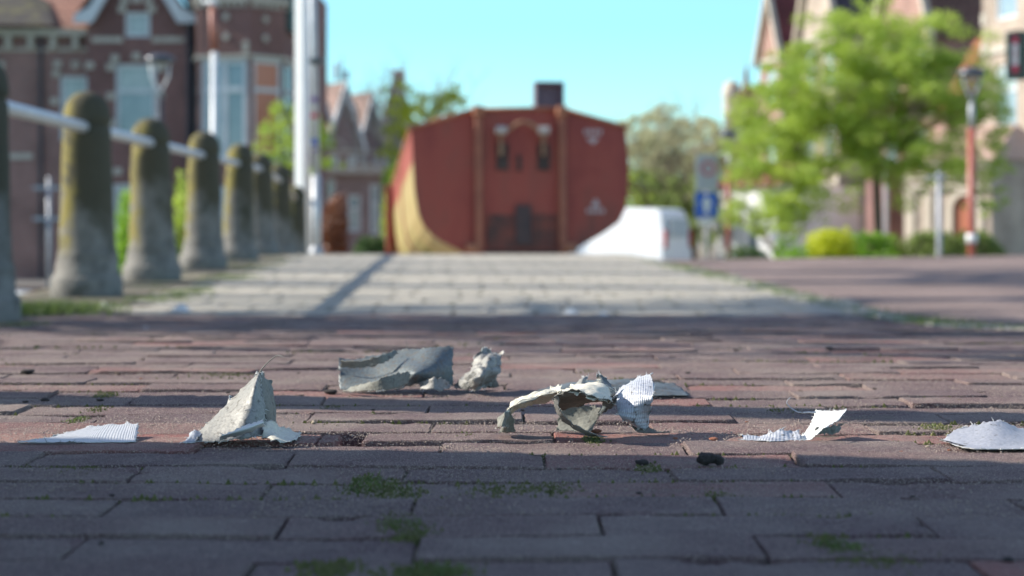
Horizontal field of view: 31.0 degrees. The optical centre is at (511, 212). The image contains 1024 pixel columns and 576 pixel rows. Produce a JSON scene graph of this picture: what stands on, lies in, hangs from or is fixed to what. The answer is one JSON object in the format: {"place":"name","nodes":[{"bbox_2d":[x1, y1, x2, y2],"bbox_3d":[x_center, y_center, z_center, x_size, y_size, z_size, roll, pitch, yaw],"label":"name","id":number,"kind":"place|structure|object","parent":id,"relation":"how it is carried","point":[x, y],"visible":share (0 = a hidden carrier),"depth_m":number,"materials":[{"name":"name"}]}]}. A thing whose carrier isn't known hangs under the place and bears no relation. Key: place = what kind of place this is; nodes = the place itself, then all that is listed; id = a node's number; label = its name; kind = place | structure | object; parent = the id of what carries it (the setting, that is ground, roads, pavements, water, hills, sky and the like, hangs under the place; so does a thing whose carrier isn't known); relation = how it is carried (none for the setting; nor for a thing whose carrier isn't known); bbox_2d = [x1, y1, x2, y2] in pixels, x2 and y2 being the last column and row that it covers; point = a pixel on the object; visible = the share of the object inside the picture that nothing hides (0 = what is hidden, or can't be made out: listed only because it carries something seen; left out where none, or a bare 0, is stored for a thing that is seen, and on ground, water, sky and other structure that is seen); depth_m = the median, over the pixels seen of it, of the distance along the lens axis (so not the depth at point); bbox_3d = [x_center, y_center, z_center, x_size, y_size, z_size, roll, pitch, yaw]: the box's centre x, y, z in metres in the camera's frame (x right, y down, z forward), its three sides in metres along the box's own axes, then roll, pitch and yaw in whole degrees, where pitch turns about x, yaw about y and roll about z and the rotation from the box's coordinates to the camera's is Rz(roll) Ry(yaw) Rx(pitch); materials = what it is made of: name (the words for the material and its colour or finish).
{"place":"outdoors","nodes":[
{"label":"outdoors","id":0,"kind":"place"},
{"bbox_2d":[16,290,32,293],"bbox_3d":[-8.822,1.750,37.000,2.900,0.420,1.000,0,0,0],"label":"rowing boat","id":1,"kind":"object","parent":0,"point":[19,292],"visible":0.02,"depth_m":37.22,"materials":[{"name":"white paint"}]},
{"bbox_2d":[16,285,46,290],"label":"quay","id":2,"kind":"structure","parent":0,"point":[29,287],"depth_m":40.90,"materials":[{"name":"grey concrete"}]},
{"bbox_2d":[18,257,286,303],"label":"verge","id":3,"kind":"structure","parent":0,"point":[183,277],"depth_m":10.53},
{"bbox_2d":[0,65,20,321],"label":"stone post","id":4,"kind":"object","parent":3,"relation":"on","point":[10,304],"visible":0.95,"depth_m":6.16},
{"bbox_2d":[6,100,296,200],"bbox_3d":[-2.058,-0.268,12.701,0.052,0.311,14.214,0,0,-2],"label":"hand rail","id":5,"kind":"object","parent":4,"relation":"attached to","point":[17,110],"visible":0.69,"depth_m":8.09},
{"bbox_2d":[50,91,122,297],"bbox_3d":[-1.891,-0.023,8.201,0.317,1.028,0.320,0,0,0],"label":"stone post","id":6,"kind":"object","parent":3,"relation":"on","point":[87,263],"visible":0.88,"depth_m":8.10,"materials":[{"name":"stone"}]},
{"bbox_2d":[122,118,181,281],"bbox_3d":[-1.966,-0.013,10.051,0.317,1.002,0.320,-1,0,0],"label":"stone post","id":7,"kind":"object","parent":3,"relation":"on","point":[152,254],"visible":0.89,"depth_m":9.95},
{"bbox_2d":[179,131,227,268],"bbox_3d":[-2.040,-0.022,12.200,0.317,1.026,0.320,0,0,0],"label":"stone post","id":8,"kind":"object","parent":3,"relation":"on","point":[203,246],"visible":0.85,"depth_m":12.10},
{"bbox_2d":[223,144,258,260],"bbox_3d":[-2.117,-0.020,14.302,0.317,1.020,0.320,1,0,0],"label":"stone post","id":9,"kind":"object","parent":3,"relation":"on","point":[239,238],"visible":0.79,"depth_m":14.20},
{"bbox_2d":[253,153,278,254],"bbox_3d":[-2.194,-0.013,16.100,0.317,1.004,0.320,-1,0,0],"label":"stone post","id":10,"kind":"object","parent":3,"relation":"on","point":[266,236],"visible":0.57,"depth_m":16.00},
{"bbox_2d":[272,164,295,253],"bbox_3d":[-2.267,0.046,18.002,0.317,1.031,0.320,-1,0,0],"label":"stone post","id":11,"kind":"object","parent":3,"relation":"on","point":[283,215],"visible":0.62,"depth_m":17.90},
{"bbox_2d":[291,186,307,253],"bbox_3d":[-2.326,0.221,19.799,0.317,1.011,0.320,1,0,0],"label":"stone post","id":12,"kind":"object","parent":3,"relation":"on","point":[298,205],"visible":0.36,"depth_m":19.70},
{"bbox_2d":[295,0,309,253],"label":"mast","id":13,"kind":"object","parent":3,"relation":"on","point":[302,95],"visible":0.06,"depth_m":20.56,"materials":[{"name":"metal"}]},
{"bbox_2d":[0,0,326,279],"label":"brick house","id":14,"kind":"structure","parent":0,"point":[56,56],"depth_m":44.65,"materials":[{"name":"brown brick"}]},
{"bbox_2d":[60,76,86,140],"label":"window","id":15,"kind":"structure","parent":14,"relation":"in","point":[69,85],"depth_m":45.07,"materials":[{"name":"glass"}]},
{"bbox_2d":[114,184,129,243],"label":"window","id":16,"kind":"structure","parent":14,"relation":"in","point":[118,189],"depth_m":44.69,"materials":[{"name":"white paint"}]},
{"bbox_2d":[116,64,155,132],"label":"window","id":17,"kind":"structure","parent":14,"relation":"in","point":[135,88],"depth_m":44.72,"materials":[{"name":"glass"}]},
{"bbox_2d":[125,12,149,36],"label":"window","id":18,"kind":"structure","parent":14,"relation":"in","point":[137,24],"depth_m":44.69,"materials":[{"name":"glass"}]},
{"bbox_2d":[327,81,366,168],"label":"gabled house","id":19,"kind":"structure","parent":0,"point":[342,133],"depth_m":75.01,"materials":[{"name":"brick"}]},
{"bbox_2d":[330,155,337,168],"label":"window","id":20,"kind":"structure","parent":19,"relation":"in","point":[335,158],"depth_m":74.90,"materials":[{"name":"glass"}]},
{"bbox_2d":[333,56,348,81],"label":"antenna mast","id":21,"kind":"object","parent":19,"relation":"on","point":[335,71],"visible":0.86,"depth_m":75.91,"materials":[{"name":"grey metal"}]},
{"bbox_2d":[348,156,355,168],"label":"window","id":22,"kind":"structure","parent":19,"relation":"in","point":[351,159],"depth_m":75.25,"materials":[{"name":"glass"}]},
{"bbox_2d":[327,164,390,253],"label":"terrace house","id":23,"kind":"structure","parent":0,"point":[361,189],"depth_m":58.10,"materials":[{"name":"brick"}]},
{"bbox_2d":[327,179,334,227],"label":"window","id":24,"kind":"structure","parent":23,"relation":"in","point":[330,182],"depth_m":57.95,"materials":[{"name":"glass"}]},
{"bbox_2d":[348,195,360,231],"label":"window","id":25,"kind":"structure","parent":23,"relation":"in","point":[354,201],"depth_m":58.12,"materials":[{"name":"glass"}]},
{"bbox_2d":[370,184,379,234],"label":"window","id":26,"kind":"structure","parent":23,"relation":"in","point":[374,188],"depth_m":58.24,"materials":[{"name":"glass"}]},
{"bbox_2d":[16,217,714,284],"bbox_3d":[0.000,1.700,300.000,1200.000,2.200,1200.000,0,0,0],"label":"ground","id":27,"kind":"structure","parent":0,"point":[701,254],"depth_m":68.84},
{"bbox_2d":[114,188,129,274],"bbox_3d":[-4.954,0.845,24.000,0.565,2.332,1.126,0,0,0],"label":"bush","id":28,"kind":"object","parent":27,"relation":"on","point":[122,237],"visible":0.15,"depth_m":23.78,"materials":[{"name":"green plant"}]},
{"bbox_2d":[173,169,186,261],"bbox_3d":[-4.273,0.725,23.993,0.370,2.565,1.110,0,0,0],"label":"bush","id":29,"kind":"object","parent":27,"relation":"on","point":[180,216],"visible":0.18,"depth_m":23.79,"materials":[{"name":"green plant"}]},
{"bbox_2d":[252,97,344,185],"bbox_3d":[-3.557,-0.148,30.963,1.570,3.797,1.315,0,0,0],"label":"weeping tree","id":30,"kind":"object","parent":27,"relation":"on","point":[327,162],"visible":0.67,"depth_m":30.94,"materials":[{"name":"green plant"}]},
{"bbox_2d":[327,100,332,127],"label":"gabled house","id":31,"kind":"structure","parent":27,"relation":"on","point":[329,118],"depth_m":61.93,"materials":[{"name":"brick"}]},
{"bbox_2d":[321,191,351,253],"bbox_3d":[-2.579,0.699,26.975,0.525,2.022,1.095,0,0,0],"label":"bush","id":32,"kind":"object","parent":27,"relation":"on","point":[332,237],"visible":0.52,"depth_m":26.77,"materials":[{"name":"brown plant"}]},
{"bbox_2d":[352,235,393,253],"bbox_3d":[-2.900,1.098,37.983,1.004,1.257,1.117,0,0,0],"label":"hedge","id":33,"kind":"object","parent":27,"relation":"on","point":[370,245],"visible":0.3,"depth_m":37.83,"materials":[{"name":"green plant"}]},
{"bbox_2d":[379,159,397,249],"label":"bush","id":34,"kind":"object","parent":27,"relation":"on","point":[385,179],"visible":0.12,"depth_m":43.02,"materials":[{"name":"green plant"}]},
{"bbox_2d":[320,65,476,217],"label":"sparse tree","id":35,"kind":"object","parent":27,"relation":"on","point":[400,117],"visible":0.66,"depth_m":44.77,"materials":[{"name":"green plant"}]},
{"bbox_2d":[327,41,491,169],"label":"bare tree","id":36,"kind":"object","parent":27,"relation":"on","point":[356,128],"visible":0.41,"depth_m":62.05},
{"bbox_2d":[569,208,691,259],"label":"van","id":37,"kind":"object","parent":27,"relation":"on","point":[661,234],"visible":0.26,"depth_m":41.51,"materials":[{"name":"white paint"}]},
{"bbox_2d":[625,129,695,208],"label":"distant tree","id":38,"kind":"object","parent":27,"relation":"on","point":[660,202],"visible":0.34,"depth_m":63.71,"materials":[{"name":"green plant"}]},
{"bbox_2d":[626,115,695,207],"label":"distant tree","id":39,"kind":"object","parent":27,"relation":"on","point":[634,202],"visible":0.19,"depth_m":65.44,"materials":[{"name":"green plant"}]},
{"bbox_2d":[626,86,711,208],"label":"distant tree","id":40,"kind":"object","parent":27,"relation":"on","point":[705,119],"visible":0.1,"depth_m":77.93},
{"bbox_2d":[609,97,738,208],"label":"distant tree","id":41,"kind":"object","parent":27,"relation":"on","point":[652,138],"visible":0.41,"depth_m":69.04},
{"bbox_2d":[628,133,759,258],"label":"distant tree","id":42,"kind":"object","parent":27,"relation":"on","point":[677,203],"visible":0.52,"depth_m":61.73,"materials":[{"name":"green plant"}]},
{"bbox_2d":[642,96,759,252],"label":"distant tree","id":43,"kind":"object","parent":27,"relation":"on","point":[712,133],"visible":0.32,"depth_m":73.40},
{"bbox_2d":[695,154,717,258],"bbox_3d":[3.481,0.300,33.044,0.401,2.699,0.100,0,0,0],"label":"road sign","id":44,"kind":"object","parent":27,"relation":"on","point":[706,204],"visible":0.98,"depth_m":33.00,"materials":[{"name":"blue metal"}]},
{"bbox_2d":[720,130,736,257],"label":"street lamp","id":45,"kind":"object","parent":27,"relation":"on","point":[728,134],"visible":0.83,"depth_m":43.95,"materials":[{"name":"metal"}]},
{"bbox_2d":[722,60,759,186],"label":"spired house","id":46,"kind":"structure","parent":27,"relation":"on","point":[731,89],"depth_m":73.93,"materials":[{"name":"beige brick"}]},
{"bbox_2d":[731,109,744,138],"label":"window","id":47,"kind":"structure","parent":46,"relation":"in","point":[744,109],"depth_m":74.08,"materials":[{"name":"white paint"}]},
{"bbox_2d":[724,245,770,258],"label":"bush","id":48,"kind":"object","parent":27,"relation":"on","point":[753,252],"visible":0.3,"depth_m":39.87,"materials":[{"name":"green plant"}]},
{"bbox_2d":[718,186,841,255],"bbox_3d":[4.831,0.632,33.877,2.259,2.238,1.957,0,0,28],"label":"tree","id":49,"kind":"object","parent":27,"relation":"on","point":[758,232],"visible":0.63,"depth_m":33.78,"materials":[{"name":"green plant"}]},
{"bbox_2d":[715,162,858,258],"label":"white house","id":50,"kind":"structure","parent":27,"relation":"on","point":[741,236],"depth_m":61.89,"materials":[{"name":"paint"}]},
{"bbox_2d":[724,226,733,251],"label":"window","id":51,"kind":"structure","parent":50,"relation":"in","point":[732,229],"depth_m":62.27,"materials":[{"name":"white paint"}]},
{"bbox_2d":[748,205,757,255],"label":"window","id":52,"kind":"structure","parent":50,"relation":"in","point":[752,240],"depth_m":61.50,"materials":[{"name":"white paint"}]},
{"bbox_2d":[771,234,814,257],"bbox_3d":[4.389,1.032,29.019,0.937,1.386,1.119,0,0,0],"label":"bush","id":53,"kind":"object","parent":27,"relation":"on","point":[793,252],"visible":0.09,"depth_m":28.95,"materials":[{"name":"green plant"}]},
{"bbox_2d":[803,226,858,257],"bbox_3d":[5.022,0.971,29.511,1.167,1.519,1.111,0,0,0],"label":"bush","id":54,"kind":"object","parent":27,"relation":"on","point":[832,241],"visible":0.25,"depth_m":29.26,"materials":[{"name":"yellow plant"}]},
{"bbox_2d":[716,0,1016,243],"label":"young tree","id":55,"kind":"object","parent":27,"relation":"on","point":[910,69],"visible":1,"depth_m":32.53,"materials":[{"name":"green plant"}]},
{"bbox_2d":[850,230,904,257],"bbox_3d":[5.953,0.993,30.295,1.258,1.433,1.139,0,0,0],"label":"bush","id":56,"kind":"object","parent":27,"relation":"on","point":[879,249],"visible":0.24,"depth_m":30.24,"materials":[{"name":"green plant"}]},
{"bbox_2d":[866,160,904,255],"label":"outbuilding","id":57,"kind":"structure","parent":27,"relation":"on","point":[893,220],"depth_m":46.00,"materials":[{"name":"red brick"}]},
{"bbox_2d":[925,172,945,256],"bbox_3d":[6.468,0.515,28.194,0.320,2.269,0.089,0,0,0],"label":"sign pole","id":58,"kind":"object","parent":27,"relation":"on","point":[939,177],"visible":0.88,"depth_m":28.17,"materials":[{"name":"grey metal"}]},
{"bbox_2d":[895,228,1008,256],"bbox_3d":[7.209,0.988,29.997,2.153,1.481,1.167,0,0,0],"label":"hedge","id":59,"kind":"object","parent":27,"relation":"on","point":[957,245],"visible":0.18,"depth_m":29.89,"materials":[{"name":"green plant"}]},
{"bbox_2d":[930,38,981,140],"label":"roofed annex","id":60,"kind":"object","parent":27,"relation":"on","point":[939,128],"visible":0.14,"depth_m":53.26,"materials":[{"name":"orange tile"}]},
{"bbox_2d":[899,124,1023,255],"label":"gatehouse","id":61,"kind":"object","parent":27,"relation":"on","point":[1005,226],"visible":0.5,"depth_m":44.02,"materials":[{"name":"beige brick"}]},
{"bbox_2d":[954,195,967,236],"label":"door","id":62,"kind":"structure","parent":61,"relation":"in","point":[960,215],"depth_m":43.76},
{"bbox_2d":[958,67,985,255],"bbox_3d":[7.125,-0.302,28.600,0.428,3.904,0.428,0,0,0],"label":"street lamp","id":63,"kind":"object","parent":27,"relation":"on","point":[971,73],"visible":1,"depth_m":28.55,"materials":[{"name":"metal"}]},
{"bbox_2d":[352,91,384,169],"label":"gabled house","id":64,"kind":"structure","parent":0,"point":[372,141],"depth_m":82.04,"materials":[{"name":"brick"}]},
{"bbox_2d":[374,156,379,169],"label":"window","id":65,"kind":"structure","parent":64,"relation":"in","point":[376,159],"depth_m":82.22,"materials":[{"name":"glass"}]},
{"bbox_2d":[381,70,413,168],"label":"gabled house","id":66,"kind":"structure","parent":0,"point":[400,74],"depth_m":95.00,"materials":[{"name":"brick"}]},
{"bbox_2d":[20,254,875,575],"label":"paving bed","id":67,"kind":"object","parent":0,"point":[136,288],"visible":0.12,"depth_m":8.90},
{"bbox_2d":[386,105,628,253],"bbox_3d":[-0.253,0.027,23.482,2.556,1.876,6.460,0,-5,-6],"label":"ship","id":68,"kind":"object","parent":67,"relation":"on","point":[478,179],"visible":0.73,"depth_m":20.49,"materials":[{"name":"red paint"}]},
{"bbox_2d":[533,81,563,106],"bbox_3d":[0.431,-1.260,21.849,0.344,0.560,0.300,0,0,-6],"label":"metal box","id":69,"kind":"object","parent":68,"relation":"on","point":[548,93],"visible":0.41,"depth_m":21.81,"materials":[{"name":"grey paint"}]},
{"bbox_2d":[0,259,1023,575],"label":"grass","id":70,"kind":"structure","parent":67,"relation":"on","point":[48,307],"depth_m":6.70,"materials":[{"name":"plant"}]},
{"bbox_2d":[181,0,762,206],"label":"sky","id":71,"kind":"structure","parent":0,"point":[610,57],"materials":[{"name":"blue"}]},
{"bbox_2d":[94,254,873,315],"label":"slab pavement","id":72,"kind":"structure","parent":0,"point":[438,293],"depth_m":8.75,"materials":[{"name":"concrete"}]},
{"bbox_2d":[171,304,192,310],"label":"litter","id":73,"kind":"object","parent":72,"relation":"on","point":[182,307],"visible":1,"depth_m":6.90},
{"bbox_2d":[309,0,323,253],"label":"sign pole","id":74,"kind":"object","parent":72,"relation":"on","point":[314,62],"visible":0.9,"depth_m":17.37,"materials":[{"name":"grey metal"}]},
{"bbox_2d":[479,306,495,311],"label":"litter","id":75,"kind":"object","parent":72,"relation":"on","point":[487,309],"visible":1,"depth_m":6.86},
{"bbox_2d":[563,309,578,313],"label":"litter","id":76,"kind":"object","parent":72,"relation":"on","point":[570,311],"visible":1,"depth_m":6.72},
{"bbox_2d":[0,314,1023,575],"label":"brick pavement","id":77,"kind":"structure","parent":0,"point":[654,538],"depth_m":1.51,"materials":[{"name":"brick"}]},
{"bbox_2d":[20,369,34,373],"bbox_3d":[-0.602,0.198,2.293,0.016,0.006,0.013,0,0,17],"label":"pebble","id":78,"kind":"object","parent":77,"relation":"on","point":[27,371],"visible":1,"depth_m":2.29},
{"bbox_2d":[17,421,138,443],"bbox_3d":[-0.375,0.193,1.612,0.102,0.013,0.076,0,0,0],"label":"torn scrap","id":79,"kind":"object","parent":77,"relation":"on","point":[127,431],"visible":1,"depth_m":1.61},
{"bbox_2d":[179,355,300,443],"bbox_3d":[-0.227,0.163,1.607,0.081,0.074,0.121,0,0,43],"label":"torn scrap","id":80,"kind":"object","parent":77,"relation":"on","point":[248,411],"visible":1,"depth_m":1.60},
{"bbox_2d":[324,389,336,393],"bbox_3d":[-0.200,0.198,2.035,0.016,0.006,0.011,0,0,-1],"label":"pebble","id":81,"kind":"object","parent":77,"relation":"on","point":[331,391],"visible":1,"depth_m":2.03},
{"bbox_2d":[337,339,454,392],"bbox_3d":[-0.132,0.171,2.051,0.137,0.056,0.137,0,0,0],"label":"torn scrap","id":82,"kind":"object","parent":77,"relation":"on","point":[429,368],"visible":1,"depth_m":2.06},
{"bbox_2d":[453,347,503,391],"bbox_3d":[-0.036,0.175,2.047,0.052,0.047,0.081,0,0,31],"label":"torn scrap","id":83,"kind":"object","parent":77,"relation":"on","point":[485,371],"visible":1,"depth_m":2.03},
{"bbox_2d":[0,352,1023,518],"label":"grit","id":84,"kind":"object","parent":77,"relation":"on","point":[608,480],"visible":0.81,"depth_m":1.57,"materials":[{"name":"gravel"}]},
{"bbox_2d":[0,327,1023,575],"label":"moss","id":85,"kind":"object","parent":77,"relation":"on","point":[326,569],"visible":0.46,"depth_m":1.32,"materials":[{"name":"plant"}]},
{"bbox_2d":[495,371,669,437],"bbox_3d":[0.065,0.171,1.640,0.156,0.056,0.100,0,0,-29],"label":"torn scrap","id":86,"kind":"object","parent":77,"relation":"on","point":[632,401],"visible":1,"depth_m":1.64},
{"bbox_2d":[591,429,601,432],"bbox_3d":[0.076,0.199,1.675,0.011,0.004,0.007,0,0,-8],"label":"pebble","id":87,"kind":"object","parent":77,"relation":"on","point":[596,430],"visible":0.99,"depth_m":1.67,"materials":[{"name":"stone"}]},
{"bbox_2d":[538,378,688,395],"bbox_3d":[0.103,0.191,2.017,0.178,0.015,0.066,0,0,0],"label":"torn scrap","id":88,"kind":"object","parent":77,"relation":"on","point":[666,389],"visible":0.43,"depth_m":2.01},
{"bbox_2d":[635,459,648,465],"bbox_3d":[0.103,0.198,1.460,0.011,0.006,0.008,0,0,-1],"label":"pebble","id":89,"kind":"object","parent":77,"relation":"on","point":[640,462],"visible":1,"depth_m":1.46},
{"bbox_2d":[696,452,723,465],"bbox_3d":[0.157,0.195,1.460,0.022,0.011,0.010,0,0,0],"label":"clod","id":90,"kind":"object","parent":77,"relation":"on","point":[705,459],"visible":1,"depth_m":1.46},
{"bbox_2d":[738,397,855,441],"bbox_3d":[0.249,0.180,1.626,0.118,0.042,0.069,0,0,-19],"label":"torn scrap","id":91,"kind":"object","parent":77,"relation":"on","point":[821,421],"visible":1,"depth_m":1.61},
{"bbox_2d":[938,417,1023,449],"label":"torn scrap","id":92,"kind":"object","parent":77,"relation":"on","point":[1000,434],"visible":1,"depth_m":1.59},
{"bbox_2d":[1001,556,1014,561],"bbox_3d":[0.284,0.199,1.058,0.009,0.003,0.007,0,0,-15],"label":"pebble","id":93,"kind":"object","parent":77,"relation":"on","point":[1008,559],"visible":1,"depth_m":1.06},
{"bbox_2d":[753,0,800,185],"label":"gabled house","id":94,"kind":"structure","parent":0,"point":[775,30],"depth_m":82.23,"materials":[{"name":"beige brick"}]},
{"bbox_2d":[767,141,776,161],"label":"window","id":95,"kind":"structure","parent":94,"relation":"in","point":[772,156],"depth_m":82.60,"materials":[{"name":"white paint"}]},
{"bbox_2d":[767,70,776,105],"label":"window","id":96,"kind":"structure","parent":94,"relation":"in","point":[769,77],"depth_m":82.72,"materials":[{"name":"glass"}]},
{"bbox_2d":[793,0,876,251],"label":"gabled house","id":97,"kind":"structure","parent":0,"point":[818,8],"depth_m":70.82,"materials":[{"name":"beige brick"}]},
{"bbox_2d":[807,130,813,160],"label":"window","id":98,"kind":"structure","parent":97,"relation":"in","point":[810,144],"depth_m":73.18,"materials":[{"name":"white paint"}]},
{"bbox_2d":[807,50,813,88],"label":"window","id":99,"kind":"structure","parent":97,"relation":"in","point":[813,50],"depth_m":73.16,"materials":[{"name":"white paint"}]},
{"bbox_2d":[826,121,833,158],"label":"window","id":100,"kind":"structure","parent":97,"relation":"in","point":[828,140],"depth_m":71.22,"materials":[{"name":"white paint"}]},
{"bbox_2d":[826,45,833,89],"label":"window","id":101,"kind":"structure","parent":97,"relation":"in","point":[828,61],"depth_m":71.12,"materials":[{"name":"white paint"}]},
{"bbox_2d":[660,255,1023,326],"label":"road","id":102,"kind":"structure","parent":0,"point":[990,289],"depth_m":11.18,"materials":[{"name":"brick"}]},
{"bbox_2d":[615,254,1023,329],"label":"kerb","id":103,"kind":"structure","parent":102,"relation":"on","point":[859,310],"depth_m":7.33,"materials":[{"name":"concrete"}]},
{"bbox_2d":[869,0,981,159],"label":"gabled house","id":104,"kind":"structure","parent":0,"point":[969,12],"depth_m":59.98,"materials":[{"name":"beige brick"}]},
{"bbox_2d":[980,0,1023,128],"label":"gabled house","id":105,"kind":"structure","parent":0,"point":[1003,16],"depth_m":48.86,"materials":[{"name":"beige brick"}]},
{"bbox_2d":[997,65,1016,124],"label":"window","id":106,"kind":"structure","parent":105,"relation":"in","point":[1012,92],"depth_m":48.51,"materials":[{"name":"glass"}]},
{"bbox_2d":[997,0,1016,20],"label":"window","id":107,"kind":"structure","parent":105,"relation":"in","point":[1006,9],"depth_m":48.78,"materials":[{"name":"glass"}]},
{"bbox_2d":[1006,30,1023,79],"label":"shop sign","id":108,"kind":"object","parent":105,"relation":"attached to","point":[1014,54],"visible":0.97,"depth_m":46.00,"materials":[{"name":"black"}]},
{"label":"canal water","id":109,"kind":"structure","parent":0,"visible":0},
{"bbox_2d":[33,177,60,288],"bbox_3d":[-10.085,0.594,40.000,0.600,2.713,0.089,0,0,0],"label":"mooring frame","id":110,"kind":"object","parent":109,"relation":"in","point":[48,187],"visible":0.73,"depth_m":39.97,"materials":[{"name":"grey metal"}]},
{"bbox_2d":[144,54,175,121],"bbox_3d":[-6.295,-0.441,33.000,0.551,4.783,0.551,0,0,0],"label":"street lamp","id":111,"kind":"object","parent":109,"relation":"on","point":[159,59],"visible":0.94,"depth_m":32.95,"materials":[{"name":"metal"}]},
{"bbox_2d":[202,0,217,138],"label":"striped mast","id":112,"kind":"object","parent":109,"relation":"on","point":[212,4],"visible":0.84,"depth_m":29.95,"materials":[{"name":"metal"}]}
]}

